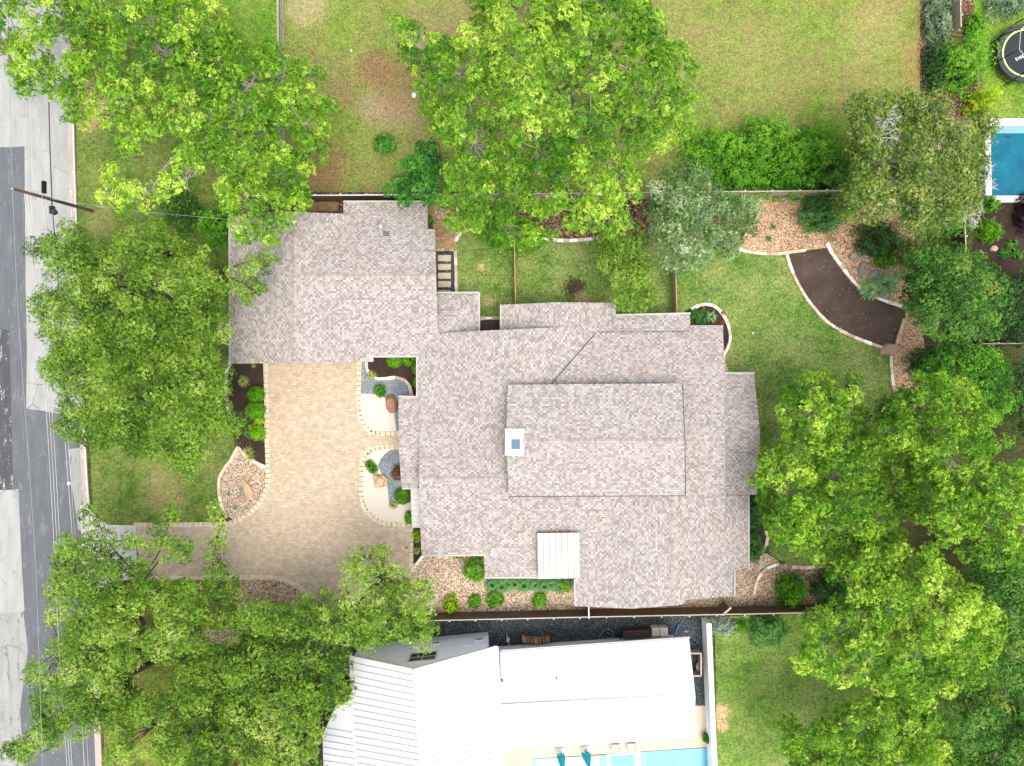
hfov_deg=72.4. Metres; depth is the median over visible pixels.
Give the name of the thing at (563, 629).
side yard
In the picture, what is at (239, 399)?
mulch bed
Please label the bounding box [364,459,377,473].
pine shrub
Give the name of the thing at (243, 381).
ornamental grass
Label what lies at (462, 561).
boulder
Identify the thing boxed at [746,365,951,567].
pecan tree
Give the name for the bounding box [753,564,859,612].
chip bed
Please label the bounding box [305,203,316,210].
flagstone
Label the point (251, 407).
boxwood
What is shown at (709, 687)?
garden wall
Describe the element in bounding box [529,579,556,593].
liriope
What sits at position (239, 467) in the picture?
pebble bed
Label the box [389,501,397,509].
ornamental grass
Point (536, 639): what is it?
firewood stack
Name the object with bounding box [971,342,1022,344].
dark fence
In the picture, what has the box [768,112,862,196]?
bright bush
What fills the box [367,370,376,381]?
ornamental grass
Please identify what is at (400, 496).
boxwood
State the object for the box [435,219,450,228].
flagstone
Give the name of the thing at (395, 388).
grey gravel bed
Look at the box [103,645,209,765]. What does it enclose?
lawn
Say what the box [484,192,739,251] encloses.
mulch bed
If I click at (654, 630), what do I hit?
utility box
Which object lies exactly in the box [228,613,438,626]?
wooden fence
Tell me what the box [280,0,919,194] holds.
lawn
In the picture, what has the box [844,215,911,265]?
dark shrub
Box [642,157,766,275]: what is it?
silver tree
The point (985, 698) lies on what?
dark shrub
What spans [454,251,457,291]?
stone edging
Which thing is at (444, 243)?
flagstone
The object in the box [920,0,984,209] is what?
garden soil
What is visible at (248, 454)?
ornamental grass
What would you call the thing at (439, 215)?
pebble bed
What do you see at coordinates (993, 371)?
dark tree
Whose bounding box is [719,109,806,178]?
bright bush
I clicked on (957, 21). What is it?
slatted fence
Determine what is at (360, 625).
live oak
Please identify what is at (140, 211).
utility wire
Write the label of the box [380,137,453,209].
glossy tree
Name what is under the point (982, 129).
hedge bush
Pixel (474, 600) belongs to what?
side shrub
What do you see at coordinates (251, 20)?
lawn
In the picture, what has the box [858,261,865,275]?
boulder
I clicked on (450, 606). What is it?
side shrub
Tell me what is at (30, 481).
utility wire
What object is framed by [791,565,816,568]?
stone edging
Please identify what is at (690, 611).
wooden fence
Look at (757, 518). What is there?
wall shrub
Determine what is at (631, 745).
armchair
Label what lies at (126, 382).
live oak
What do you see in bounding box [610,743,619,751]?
armchair
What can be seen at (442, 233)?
flagstone
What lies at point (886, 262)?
bright bush
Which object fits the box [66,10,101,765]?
kerb
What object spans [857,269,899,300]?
yucca
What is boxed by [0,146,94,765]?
road
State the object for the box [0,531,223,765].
live oak
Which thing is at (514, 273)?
cedar fence
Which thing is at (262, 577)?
driveway border
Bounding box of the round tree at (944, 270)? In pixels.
[893,240,1018,348]
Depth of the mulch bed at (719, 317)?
55.99 m
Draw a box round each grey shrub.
[918,0,956,59]
[983,0,1023,23]
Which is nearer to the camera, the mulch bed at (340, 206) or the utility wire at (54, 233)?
the utility wire at (54, 233)
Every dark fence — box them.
[951,205,970,349]
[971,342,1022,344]
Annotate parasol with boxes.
[556,747,564,765]
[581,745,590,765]
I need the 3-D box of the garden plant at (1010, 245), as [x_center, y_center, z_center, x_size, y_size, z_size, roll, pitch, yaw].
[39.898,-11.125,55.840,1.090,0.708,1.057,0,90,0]
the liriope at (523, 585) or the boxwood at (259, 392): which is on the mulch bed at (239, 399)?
the boxwood at (259, 392)
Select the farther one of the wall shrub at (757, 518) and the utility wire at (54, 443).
the wall shrub at (757, 518)
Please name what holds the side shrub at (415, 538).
on the mulch bed at (416, 557)
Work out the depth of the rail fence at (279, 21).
55.05 m
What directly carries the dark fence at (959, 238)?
on the ground at (917, 533)
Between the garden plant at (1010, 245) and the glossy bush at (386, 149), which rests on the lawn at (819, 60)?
the glossy bush at (386, 149)
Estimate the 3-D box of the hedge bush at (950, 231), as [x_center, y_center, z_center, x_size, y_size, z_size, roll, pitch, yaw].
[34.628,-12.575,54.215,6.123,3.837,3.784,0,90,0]
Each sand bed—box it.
[361,394,395,430]
[363,449,410,522]
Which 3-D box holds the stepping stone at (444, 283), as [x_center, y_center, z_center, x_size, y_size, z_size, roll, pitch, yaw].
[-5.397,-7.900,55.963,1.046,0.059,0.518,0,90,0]
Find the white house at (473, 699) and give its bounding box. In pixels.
[323,632,694,765]
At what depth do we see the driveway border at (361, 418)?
55.98 m
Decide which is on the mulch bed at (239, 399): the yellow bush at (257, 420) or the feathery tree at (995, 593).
the yellow bush at (257, 420)
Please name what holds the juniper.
on the chip bed at (786, 234)
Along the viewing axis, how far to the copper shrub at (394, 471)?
55.55 m
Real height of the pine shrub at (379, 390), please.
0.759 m
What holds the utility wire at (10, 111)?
attached to the utility pole
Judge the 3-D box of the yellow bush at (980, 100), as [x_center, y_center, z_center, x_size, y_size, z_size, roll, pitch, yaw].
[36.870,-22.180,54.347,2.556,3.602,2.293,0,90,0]
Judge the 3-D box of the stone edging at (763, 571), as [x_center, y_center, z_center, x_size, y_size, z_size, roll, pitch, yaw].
[20.084,15.475,55.937,0.854,0.184,3.348,38,90,0]
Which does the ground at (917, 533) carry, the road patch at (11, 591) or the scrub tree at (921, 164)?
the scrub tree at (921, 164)
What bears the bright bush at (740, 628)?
on the lawn at (756, 691)
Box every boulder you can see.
[239,487,244,495]
[240,478,253,498]
[373,474,387,487]
[386,394,397,412]
[459,557,464,566]
[848,251,858,259]
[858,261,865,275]
[868,269,880,278]
[878,343,901,355]
[989,246,997,251]
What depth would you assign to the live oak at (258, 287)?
49.21 m
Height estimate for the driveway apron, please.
0.001 m
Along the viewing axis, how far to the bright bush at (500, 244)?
55.09 m
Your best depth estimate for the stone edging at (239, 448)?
55.85 m
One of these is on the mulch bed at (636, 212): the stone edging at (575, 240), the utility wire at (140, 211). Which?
the stone edging at (575, 240)
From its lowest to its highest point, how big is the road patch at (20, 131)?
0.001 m
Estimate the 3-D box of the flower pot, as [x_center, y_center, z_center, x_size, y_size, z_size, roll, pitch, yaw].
[15.463,28.195,55.534,0.836,0.932,0.831,11,90,0]
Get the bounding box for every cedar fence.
[514,236,516,303]
[671,262,677,312]
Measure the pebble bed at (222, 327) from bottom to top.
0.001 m
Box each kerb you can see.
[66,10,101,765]
[70,41,88,503]
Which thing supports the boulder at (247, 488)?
on the pebble bed at (239, 467)
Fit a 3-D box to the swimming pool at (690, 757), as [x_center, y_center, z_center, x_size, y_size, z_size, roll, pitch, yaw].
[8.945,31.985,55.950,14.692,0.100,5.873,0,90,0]
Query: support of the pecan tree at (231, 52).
on the lawn at (125, 491)
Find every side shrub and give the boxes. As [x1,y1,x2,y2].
[411,530,420,542]
[443,592,459,613]
[467,594,481,608]
[484,590,505,608]
[532,591,546,608]
[560,581,571,592]
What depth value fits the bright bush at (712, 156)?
54.47 m
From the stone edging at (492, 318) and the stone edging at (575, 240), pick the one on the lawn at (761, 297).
the stone edging at (492, 318)
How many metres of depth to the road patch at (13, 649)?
55.99 m
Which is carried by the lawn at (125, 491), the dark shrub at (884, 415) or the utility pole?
the utility pole
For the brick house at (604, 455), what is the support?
on the ground at (917, 533)
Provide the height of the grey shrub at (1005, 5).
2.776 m
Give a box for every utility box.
[650,625,659,635]
[658,625,667,635]
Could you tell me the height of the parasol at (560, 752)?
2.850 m
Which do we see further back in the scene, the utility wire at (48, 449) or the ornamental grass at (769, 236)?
the ornamental grass at (769, 236)
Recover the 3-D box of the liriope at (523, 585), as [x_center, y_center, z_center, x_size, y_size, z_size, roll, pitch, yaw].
[0.822,16.044,55.775,2.721,0.550,1.728,0,90,0]
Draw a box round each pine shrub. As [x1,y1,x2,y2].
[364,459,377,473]
[373,384,386,397]
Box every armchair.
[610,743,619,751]
[626,742,635,749]
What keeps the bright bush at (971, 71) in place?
on the garden soil at (966, 8)
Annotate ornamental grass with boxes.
[238,374,249,386]
[243,446,255,460]
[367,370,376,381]
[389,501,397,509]
[766,224,775,240]
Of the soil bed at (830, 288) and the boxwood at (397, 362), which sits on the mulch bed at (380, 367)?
the boxwood at (397, 362)
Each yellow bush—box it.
[248,422,266,440]
[254,414,264,424]
[958,81,1005,117]
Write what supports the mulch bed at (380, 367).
on the ground at (917, 533)
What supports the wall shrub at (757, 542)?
on the mulch bed at (761, 531)
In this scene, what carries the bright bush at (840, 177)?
on the lawn at (819, 60)
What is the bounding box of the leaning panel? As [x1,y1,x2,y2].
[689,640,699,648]
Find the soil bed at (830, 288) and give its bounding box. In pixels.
[789,248,904,345]
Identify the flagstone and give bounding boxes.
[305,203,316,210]
[317,202,337,210]
[428,204,434,220]
[434,229,452,237]
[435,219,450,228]
[435,239,453,247]
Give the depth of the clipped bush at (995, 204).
55.37 m
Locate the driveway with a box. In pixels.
[136,362,412,615]
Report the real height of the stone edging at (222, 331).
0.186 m
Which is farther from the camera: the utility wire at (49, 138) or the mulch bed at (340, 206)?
the mulch bed at (340, 206)
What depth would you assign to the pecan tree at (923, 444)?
43.66 m
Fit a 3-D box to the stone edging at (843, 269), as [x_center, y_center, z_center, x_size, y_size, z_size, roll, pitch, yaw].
[27.968,-8.165,55.933,8.267,0.192,1.349,40,90,0]
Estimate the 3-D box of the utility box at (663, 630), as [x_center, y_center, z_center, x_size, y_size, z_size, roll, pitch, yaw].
[11.986,19.635,55.597,0.631,0.805,0.670,-3,90,0]
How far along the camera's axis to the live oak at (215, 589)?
49.34 m
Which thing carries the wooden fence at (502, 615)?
on the ground at (917, 533)
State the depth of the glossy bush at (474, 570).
55.26 m
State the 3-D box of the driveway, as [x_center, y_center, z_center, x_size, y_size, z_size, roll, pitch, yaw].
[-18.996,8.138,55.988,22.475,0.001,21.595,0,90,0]
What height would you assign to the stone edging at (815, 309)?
0.196 m
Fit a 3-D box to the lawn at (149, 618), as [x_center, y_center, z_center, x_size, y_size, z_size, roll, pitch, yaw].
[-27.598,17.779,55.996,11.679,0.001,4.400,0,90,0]
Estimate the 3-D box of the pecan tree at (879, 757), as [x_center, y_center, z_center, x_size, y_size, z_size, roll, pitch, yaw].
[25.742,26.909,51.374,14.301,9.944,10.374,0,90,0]
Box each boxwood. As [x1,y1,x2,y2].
[245,401,266,418]
[247,386,264,401]
[386,357,402,368]
[394,486,410,504]
[401,357,415,366]
[404,510,411,524]
[411,362,415,373]
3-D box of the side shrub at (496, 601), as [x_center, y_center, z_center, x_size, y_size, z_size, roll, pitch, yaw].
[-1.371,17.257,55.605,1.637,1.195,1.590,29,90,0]
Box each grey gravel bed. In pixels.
[361,362,409,430]
[378,449,410,506]
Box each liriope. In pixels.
[482,577,514,593]
[507,579,535,594]
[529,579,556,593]
[546,578,573,594]
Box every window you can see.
[406,650,438,663]
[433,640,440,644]
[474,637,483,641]
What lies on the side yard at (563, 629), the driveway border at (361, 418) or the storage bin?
the storage bin
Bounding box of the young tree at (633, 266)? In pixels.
[591,214,658,313]
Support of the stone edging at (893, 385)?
on the chip bed at (786, 234)
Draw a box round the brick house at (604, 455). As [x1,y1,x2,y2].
[228,201,759,608]
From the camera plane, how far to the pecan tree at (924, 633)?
45.44 m
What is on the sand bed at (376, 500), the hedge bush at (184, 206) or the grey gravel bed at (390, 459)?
the grey gravel bed at (390, 459)
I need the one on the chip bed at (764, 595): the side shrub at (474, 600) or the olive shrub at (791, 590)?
the olive shrub at (791, 590)
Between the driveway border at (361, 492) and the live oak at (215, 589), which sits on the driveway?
the driveway border at (361, 492)
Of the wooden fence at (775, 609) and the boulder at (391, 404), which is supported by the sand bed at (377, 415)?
the boulder at (391, 404)
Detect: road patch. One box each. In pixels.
[0,0,68,146]
[0,489,23,612]
[0,611,27,765]
[25,145,77,413]
[68,447,82,529]
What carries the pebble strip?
on the ground at (917, 533)
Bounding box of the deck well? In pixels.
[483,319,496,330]
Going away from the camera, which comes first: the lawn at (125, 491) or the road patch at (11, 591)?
the road patch at (11, 591)
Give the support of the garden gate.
attached to the wooden fence at (690, 611)
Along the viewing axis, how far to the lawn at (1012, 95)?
56.00 m
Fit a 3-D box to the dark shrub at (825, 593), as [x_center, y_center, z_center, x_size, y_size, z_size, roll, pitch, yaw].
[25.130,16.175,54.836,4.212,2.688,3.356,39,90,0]
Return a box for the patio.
[505,706,706,765]
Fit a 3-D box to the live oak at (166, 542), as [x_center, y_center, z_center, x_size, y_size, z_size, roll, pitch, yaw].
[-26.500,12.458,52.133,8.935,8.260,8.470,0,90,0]
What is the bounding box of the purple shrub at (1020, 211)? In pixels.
[1012,192,1023,237]
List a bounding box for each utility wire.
[8,17,12,186]
[12,190,42,765]
[24,194,66,761]
[27,194,69,765]
[28,14,32,185]
[30,195,71,760]
[42,198,84,765]
[46,8,52,200]
[46,201,87,755]
[52,201,60,326]
[54,199,220,218]
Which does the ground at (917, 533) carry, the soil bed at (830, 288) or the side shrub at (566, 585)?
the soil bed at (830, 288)
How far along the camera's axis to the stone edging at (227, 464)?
55.87 m
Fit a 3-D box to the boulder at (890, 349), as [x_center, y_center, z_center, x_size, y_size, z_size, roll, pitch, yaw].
[30.179,-2.674,55.944,1.716,0.834,0.936,6,90,0]
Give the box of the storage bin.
[690,649,701,676]
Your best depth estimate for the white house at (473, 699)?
51.94 m
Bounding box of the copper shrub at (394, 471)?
[390,464,400,480]
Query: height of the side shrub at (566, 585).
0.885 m
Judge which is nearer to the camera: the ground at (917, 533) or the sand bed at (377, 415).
the sand bed at (377, 415)
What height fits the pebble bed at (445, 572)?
0.001 m
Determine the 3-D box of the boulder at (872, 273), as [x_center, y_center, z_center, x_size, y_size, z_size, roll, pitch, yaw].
[28.937,-8.700,55.972,1.157,0.405,0.702,-23,90,0]
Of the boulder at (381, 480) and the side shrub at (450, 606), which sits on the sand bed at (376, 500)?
the boulder at (381, 480)
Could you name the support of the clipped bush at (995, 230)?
on the garden soil at (1008, 265)
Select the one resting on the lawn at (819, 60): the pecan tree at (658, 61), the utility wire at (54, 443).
the pecan tree at (658, 61)
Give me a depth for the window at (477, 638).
54.38 m
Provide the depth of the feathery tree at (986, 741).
49.27 m
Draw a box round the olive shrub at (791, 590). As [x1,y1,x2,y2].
[772,567,810,616]
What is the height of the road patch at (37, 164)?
0.001 m
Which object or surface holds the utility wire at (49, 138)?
attached to the utility pole
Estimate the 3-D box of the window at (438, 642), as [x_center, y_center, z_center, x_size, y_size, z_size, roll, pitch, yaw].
[-5.848,20.256,54.566,0.574,0.640,0.120,-6,90,0]
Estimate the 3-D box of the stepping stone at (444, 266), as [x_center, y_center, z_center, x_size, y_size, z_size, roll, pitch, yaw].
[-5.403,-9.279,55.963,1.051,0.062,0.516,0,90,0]
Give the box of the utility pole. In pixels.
[11,181,93,214]
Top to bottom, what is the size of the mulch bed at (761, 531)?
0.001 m
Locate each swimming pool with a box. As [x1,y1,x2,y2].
[532,748,707,765]
[983,118,1023,202]
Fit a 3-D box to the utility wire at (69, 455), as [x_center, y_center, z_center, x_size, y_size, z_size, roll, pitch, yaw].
[-31.791,7.567,50.316,0.073,0.460,41.769,-4,90,0]
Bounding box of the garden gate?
[718,600,730,615]
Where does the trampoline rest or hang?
on the lawn at (1012, 95)
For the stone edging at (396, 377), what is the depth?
55.86 m
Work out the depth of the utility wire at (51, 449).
49.04 m
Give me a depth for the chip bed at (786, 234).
55.99 m
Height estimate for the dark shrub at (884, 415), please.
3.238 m
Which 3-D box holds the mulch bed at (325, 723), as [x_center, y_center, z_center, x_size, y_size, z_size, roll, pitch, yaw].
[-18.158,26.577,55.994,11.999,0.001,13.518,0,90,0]
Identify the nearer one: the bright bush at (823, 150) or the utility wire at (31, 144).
the utility wire at (31, 144)
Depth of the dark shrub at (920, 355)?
55.35 m
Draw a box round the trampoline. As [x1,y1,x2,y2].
[989,18,1023,85]
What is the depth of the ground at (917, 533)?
56.00 m
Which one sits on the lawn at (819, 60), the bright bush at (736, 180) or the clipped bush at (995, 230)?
the bright bush at (736, 180)
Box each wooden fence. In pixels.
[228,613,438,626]
[254,193,431,201]
[436,189,838,200]
[437,609,592,621]
[590,606,757,617]
[750,603,896,614]
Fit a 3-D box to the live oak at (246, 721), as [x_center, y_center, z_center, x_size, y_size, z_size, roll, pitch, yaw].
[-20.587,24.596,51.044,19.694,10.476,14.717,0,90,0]
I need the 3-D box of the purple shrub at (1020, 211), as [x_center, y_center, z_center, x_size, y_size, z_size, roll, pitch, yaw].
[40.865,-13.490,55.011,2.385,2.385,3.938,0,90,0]
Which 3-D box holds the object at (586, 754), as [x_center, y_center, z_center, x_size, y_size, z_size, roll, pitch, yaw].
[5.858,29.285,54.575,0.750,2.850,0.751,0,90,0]
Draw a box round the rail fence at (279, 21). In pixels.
[277,0,284,152]
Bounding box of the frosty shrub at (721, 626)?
[709,615,737,638]
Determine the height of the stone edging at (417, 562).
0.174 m
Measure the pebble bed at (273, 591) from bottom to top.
0.001 m
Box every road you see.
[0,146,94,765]
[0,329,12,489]
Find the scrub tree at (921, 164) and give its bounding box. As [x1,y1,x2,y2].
[828,86,996,239]
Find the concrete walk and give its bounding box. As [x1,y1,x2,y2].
[724,355,728,371]
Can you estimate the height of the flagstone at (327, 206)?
0.071 m
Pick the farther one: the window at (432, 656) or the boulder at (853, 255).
the boulder at (853, 255)
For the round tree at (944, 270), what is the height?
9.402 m
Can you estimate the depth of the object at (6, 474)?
55.99 m
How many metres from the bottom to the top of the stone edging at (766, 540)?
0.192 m
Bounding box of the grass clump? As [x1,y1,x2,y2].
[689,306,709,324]
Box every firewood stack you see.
[521,632,550,643]
[622,626,650,638]
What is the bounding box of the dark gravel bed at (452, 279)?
[436,251,454,291]
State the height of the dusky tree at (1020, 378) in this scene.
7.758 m
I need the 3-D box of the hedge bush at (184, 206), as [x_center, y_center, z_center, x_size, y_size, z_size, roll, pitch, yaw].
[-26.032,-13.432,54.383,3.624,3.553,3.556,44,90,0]
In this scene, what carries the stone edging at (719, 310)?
on the mulch bed at (719, 317)
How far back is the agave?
55.75 m
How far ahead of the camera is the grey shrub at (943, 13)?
55.06 m
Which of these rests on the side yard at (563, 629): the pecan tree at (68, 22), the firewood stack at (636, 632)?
the firewood stack at (636, 632)
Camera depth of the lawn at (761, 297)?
56.00 m
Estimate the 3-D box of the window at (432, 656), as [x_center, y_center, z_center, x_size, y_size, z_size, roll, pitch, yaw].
[-6.612,20.332,51.990,2.211,1.882,0.120,-6,90,0]
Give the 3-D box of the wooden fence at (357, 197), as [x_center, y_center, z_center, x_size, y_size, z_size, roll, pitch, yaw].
[-13.240,-14.576,55.080,13.840,2.040,0.148,0,90,0]
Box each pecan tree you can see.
[0,0,237,132]
[92,27,341,247]
[383,0,701,252]
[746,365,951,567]
[773,692,966,765]
[789,538,1010,716]
[872,368,1023,572]
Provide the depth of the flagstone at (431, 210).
55.93 m
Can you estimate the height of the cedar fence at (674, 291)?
1.540 m
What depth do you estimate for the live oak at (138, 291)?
47.70 m
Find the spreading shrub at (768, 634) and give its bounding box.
[742,614,797,651]
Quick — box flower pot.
[702,732,708,744]
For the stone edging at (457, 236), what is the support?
on the lawn at (761, 297)
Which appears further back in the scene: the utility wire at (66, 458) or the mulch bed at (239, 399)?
the mulch bed at (239, 399)
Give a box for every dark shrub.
[803,567,855,605]
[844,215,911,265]
[874,387,917,444]
[902,345,945,384]
[919,40,949,97]
[961,677,1011,738]
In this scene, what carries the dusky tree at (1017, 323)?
on the garden soil at (1008, 265)
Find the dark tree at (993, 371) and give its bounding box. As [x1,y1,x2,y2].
[919,339,1023,428]
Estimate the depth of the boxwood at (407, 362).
55.47 m
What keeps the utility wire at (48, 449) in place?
attached to the utility pole
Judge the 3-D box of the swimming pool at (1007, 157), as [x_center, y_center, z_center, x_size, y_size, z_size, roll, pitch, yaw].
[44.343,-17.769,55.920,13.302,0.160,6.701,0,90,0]
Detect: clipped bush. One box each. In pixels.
[972,216,1004,244]
[979,195,1003,214]
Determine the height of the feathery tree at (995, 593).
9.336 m
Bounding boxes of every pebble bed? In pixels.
[220,450,265,519]
[221,318,228,336]
[237,580,313,630]
[381,552,779,613]
[433,206,472,251]
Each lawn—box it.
[75,0,277,524]
[99,579,239,631]
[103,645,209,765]
[218,0,276,58]
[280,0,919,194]
[453,230,898,564]
[715,611,999,765]
[973,0,1023,117]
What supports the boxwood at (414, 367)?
on the mulch bed at (380, 367)
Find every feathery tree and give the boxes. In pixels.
[938,682,1023,765]
[964,542,1023,708]
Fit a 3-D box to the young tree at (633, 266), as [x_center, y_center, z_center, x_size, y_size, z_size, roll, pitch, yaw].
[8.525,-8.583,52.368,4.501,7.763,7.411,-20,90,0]
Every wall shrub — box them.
[750,498,762,532]
[750,530,765,564]
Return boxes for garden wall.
[701,617,717,765]
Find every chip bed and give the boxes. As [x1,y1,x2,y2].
[740,196,924,427]
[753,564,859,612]
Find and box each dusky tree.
[998,265,1023,354]
[1012,361,1023,452]
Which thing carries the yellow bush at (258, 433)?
on the mulch bed at (239, 399)
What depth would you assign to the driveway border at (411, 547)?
55.98 m
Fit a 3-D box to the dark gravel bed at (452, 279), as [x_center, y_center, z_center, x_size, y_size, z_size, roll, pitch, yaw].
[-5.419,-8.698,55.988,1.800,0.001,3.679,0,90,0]
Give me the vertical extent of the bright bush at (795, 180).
3.252 m
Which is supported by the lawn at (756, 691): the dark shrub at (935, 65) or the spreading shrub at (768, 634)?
the spreading shrub at (768, 634)
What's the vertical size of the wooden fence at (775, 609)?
2.040 m
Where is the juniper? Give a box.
[788,183,847,245]
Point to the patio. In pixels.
(519, 757)
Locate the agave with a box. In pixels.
[706,310,715,321]
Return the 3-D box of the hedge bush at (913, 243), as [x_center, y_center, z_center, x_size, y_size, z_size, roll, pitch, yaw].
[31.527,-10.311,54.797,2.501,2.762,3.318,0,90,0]
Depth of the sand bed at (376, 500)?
55.99 m
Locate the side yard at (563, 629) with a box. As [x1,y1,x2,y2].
[280,615,705,705]
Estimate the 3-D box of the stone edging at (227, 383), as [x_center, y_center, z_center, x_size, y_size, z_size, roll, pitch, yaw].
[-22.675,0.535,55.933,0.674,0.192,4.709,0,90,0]
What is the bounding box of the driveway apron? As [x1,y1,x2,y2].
[80,505,135,599]
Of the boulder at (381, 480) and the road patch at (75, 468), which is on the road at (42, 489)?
the road patch at (75, 468)
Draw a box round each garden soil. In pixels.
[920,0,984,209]
[972,201,1023,345]
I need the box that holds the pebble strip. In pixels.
[104,630,238,644]
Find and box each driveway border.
[134,363,269,526]
[136,575,311,605]
[356,362,397,435]
[359,445,411,526]
[410,527,412,570]
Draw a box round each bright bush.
[468,213,559,257]
[670,120,754,188]
[711,155,774,207]
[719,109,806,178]
[732,617,747,632]
[751,156,829,203]
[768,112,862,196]
[813,144,860,200]
[874,248,899,269]
[921,11,1006,100]
[961,6,985,45]
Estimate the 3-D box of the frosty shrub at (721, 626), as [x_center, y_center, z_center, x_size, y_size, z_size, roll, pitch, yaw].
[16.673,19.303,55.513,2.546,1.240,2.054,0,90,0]
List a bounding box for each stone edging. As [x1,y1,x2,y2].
[217,315,228,340]
[217,446,237,518]
[224,361,231,415]
[237,446,265,468]
[365,362,412,395]
[412,556,423,569]
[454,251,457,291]
[455,227,489,241]
[480,316,499,319]
[543,236,598,241]
[690,303,731,355]
[739,248,805,255]
[752,562,778,594]
[763,531,768,551]
[785,253,881,347]
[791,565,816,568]
[825,242,906,307]
[889,356,898,401]
[895,318,905,344]
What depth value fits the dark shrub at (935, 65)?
55.05 m
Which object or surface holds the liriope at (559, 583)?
on the pebble bed at (445, 572)
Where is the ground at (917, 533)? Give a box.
[73,1,1023,765]
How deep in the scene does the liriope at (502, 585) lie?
55.66 m
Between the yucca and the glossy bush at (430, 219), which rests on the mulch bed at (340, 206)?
the glossy bush at (430, 219)
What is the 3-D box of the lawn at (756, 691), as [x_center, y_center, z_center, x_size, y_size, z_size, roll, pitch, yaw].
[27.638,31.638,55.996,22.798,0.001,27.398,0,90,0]
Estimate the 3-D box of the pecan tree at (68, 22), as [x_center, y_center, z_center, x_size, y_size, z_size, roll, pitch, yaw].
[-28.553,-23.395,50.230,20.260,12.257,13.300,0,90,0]
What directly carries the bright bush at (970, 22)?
on the garden soil at (966, 8)
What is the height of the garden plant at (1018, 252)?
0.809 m
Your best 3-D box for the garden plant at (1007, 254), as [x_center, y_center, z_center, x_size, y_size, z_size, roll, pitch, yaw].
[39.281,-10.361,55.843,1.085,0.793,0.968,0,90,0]
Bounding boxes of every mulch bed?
[210,636,350,765]
[228,363,265,464]
[235,192,497,228]
[368,357,415,395]
[413,528,420,564]
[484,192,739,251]
[685,306,728,348]
[750,495,765,554]
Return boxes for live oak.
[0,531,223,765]
[20,215,234,371]
[35,335,251,481]
[74,501,196,589]
[100,630,357,765]
[201,499,246,610]
[216,540,441,657]
[219,245,279,305]
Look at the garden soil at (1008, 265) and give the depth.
55.99 m
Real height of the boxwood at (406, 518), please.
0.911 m
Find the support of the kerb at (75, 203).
on the ground at (917, 533)
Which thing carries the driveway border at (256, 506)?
on the driveway
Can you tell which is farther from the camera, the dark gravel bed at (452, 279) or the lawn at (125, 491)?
the lawn at (125, 491)
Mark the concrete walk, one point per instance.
(725, 368)
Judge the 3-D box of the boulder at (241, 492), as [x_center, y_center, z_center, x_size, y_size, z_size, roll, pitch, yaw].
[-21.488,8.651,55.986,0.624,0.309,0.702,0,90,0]
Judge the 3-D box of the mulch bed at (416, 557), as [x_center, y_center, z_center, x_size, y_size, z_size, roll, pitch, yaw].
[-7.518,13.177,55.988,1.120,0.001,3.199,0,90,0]
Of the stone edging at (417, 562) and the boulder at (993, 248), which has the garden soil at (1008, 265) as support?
the boulder at (993, 248)
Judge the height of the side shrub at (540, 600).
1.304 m
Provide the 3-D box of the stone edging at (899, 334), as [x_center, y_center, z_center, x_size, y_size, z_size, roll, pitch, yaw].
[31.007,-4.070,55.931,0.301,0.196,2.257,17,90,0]
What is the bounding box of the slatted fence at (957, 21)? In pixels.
[946,0,962,36]
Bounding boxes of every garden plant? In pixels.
[997,248,1010,258]
[1005,238,1019,249]
[1010,249,1023,259]
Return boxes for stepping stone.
[438,255,450,260]
[438,264,450,269]
[438,273,450,278]
[438,281,450,286]
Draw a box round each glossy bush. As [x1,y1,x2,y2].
[373,131,397,156]
[428,215,433,228]
[461,556,484,583]
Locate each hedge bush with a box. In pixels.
[154,184,204,235]
[192,194,227,250]
[893,233,931,269]
[908,204,990,243]
[962,104,1008,152]
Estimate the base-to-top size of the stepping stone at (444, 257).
0.059 m
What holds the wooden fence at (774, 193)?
on the ground at (917, 533)
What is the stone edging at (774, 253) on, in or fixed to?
on the chip bed at (786, 234)

